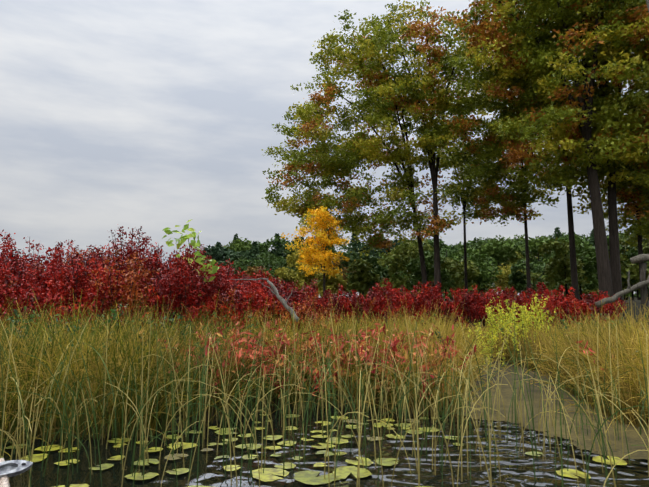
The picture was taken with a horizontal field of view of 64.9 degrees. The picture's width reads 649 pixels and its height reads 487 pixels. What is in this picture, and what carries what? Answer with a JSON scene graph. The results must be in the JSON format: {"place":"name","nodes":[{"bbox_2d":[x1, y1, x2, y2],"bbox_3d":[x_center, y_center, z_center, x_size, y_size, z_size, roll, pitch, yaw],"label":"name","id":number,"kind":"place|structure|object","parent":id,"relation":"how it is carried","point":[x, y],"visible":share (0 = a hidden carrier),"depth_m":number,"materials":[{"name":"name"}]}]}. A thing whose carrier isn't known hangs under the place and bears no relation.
{"place":"outdoors","nodes":[
{"label":"outdoors","id":0,"kind":"place"},
{"bbox_2d":[0,0,647,296],"label":"sky","id":1,"kind":"structure","parent":0,"point":[153,115],"materials":[{"name":"grey"}]},
{"bbox_2d":[0,357,648,486],"bbox_3d":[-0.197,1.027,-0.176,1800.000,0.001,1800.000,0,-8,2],"label":"pond water","id":2,"kind":"structure","parent":0,"point":[513,471],"depth_m":3.60,"materials":[{"name":"black liquid"}]},
{"bbox_2d":[0,458,32,486],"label":"canoe","id":3,"kind":"object","parent":2,"relation":"on","point":[10,468],"visible":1,"depth_m":1.79,"materials":[{"name":"silver metal"}]},
{"bbox_2d":[1,412,626,486],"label":"lily pads","id":4,"kind":"object","parent":2,"relation":"on","point":[311,478],"visible":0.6,"depth_m":3.59,"materials":[{"name":"green plant"}]},
{"bbox_2d":[0,310,648,486],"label":"rush stems","id":5,"kind":"object","parent":2,"relation":"in","point":[225,416],"visible":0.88,"depth_m":3.71,"materials":[{"name":"green plant"}]},
{"bbox_2d":[307,353,647,459],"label":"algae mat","id":6,"kind":"object","parent":2,"relation":"on","point":[632,434],"visible":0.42,"depth_m":5.19,"materials":[{"name":"green plant"}]},
{"bbox_2d":[0,289,648,456],"bbox_3d":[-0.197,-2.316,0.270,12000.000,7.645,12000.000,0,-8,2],"label":"marsh ground","id":7,"kind":"structure","parent":0,"point":[629,301],"depth_m":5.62,"materials":[{"name":"green plant"}]},
{"bbox_2d":[163,219,218,295],"bbox_3d":[-2.203,0.832,8.322,0.977,2.447,0.688,0,-8,2],"label":"sapling","id":8,"kind":"object","parent":7,"relation":"on","point":[193,243],"depth_m":8.32,"materials":[{"name":"green plant"}]},
{"bbox_2d":[0,224,627,338],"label":"blueberry shrub","id":9,"kind":"object","parent":7,"relation":"on","point":[41,293],"depth_m":8.52,"materials":[{"name":"red plant"}]},
{"bbox_2d":[3,293,646,374],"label":"shrubs","id":10,"kind":"object","parent":7,"relation":"on","point":[513,316],"visible":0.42,"depth_m":9.75,"materials":[{"name":"plant"}]},
{"bbox_2d":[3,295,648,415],"bbox_3d":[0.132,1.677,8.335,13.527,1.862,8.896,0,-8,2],"label":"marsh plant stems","id":11,"kind":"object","parent":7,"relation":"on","point":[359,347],"visible":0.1,"depth_m":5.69,"materials":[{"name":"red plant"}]},
{"bbox_2d":[139,320,633,402],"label":"red plants","id":12,"kind":"object","parent":11,"relation":"attached to","point":[393,345],"visible":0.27,"depth_m":5.64,"materials":[{"name":"red plant"}]},
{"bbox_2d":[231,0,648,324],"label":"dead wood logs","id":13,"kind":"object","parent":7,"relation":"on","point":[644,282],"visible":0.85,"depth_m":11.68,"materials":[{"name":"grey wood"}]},
{"bbox_2d":[39,227,647,300],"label":"treeline","id":14,"kind":"object","parent":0,"point":[507,251],"depth_m":100.57,"materials":[{"name":"green plant"}]},
{"bbox_2d":[231,231,648,300],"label":"understory","id":15,"kind":"object","parent":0,"point":[408,276],"depth_m":41.27,"materials":[{"name":"green plant"}]}
]}

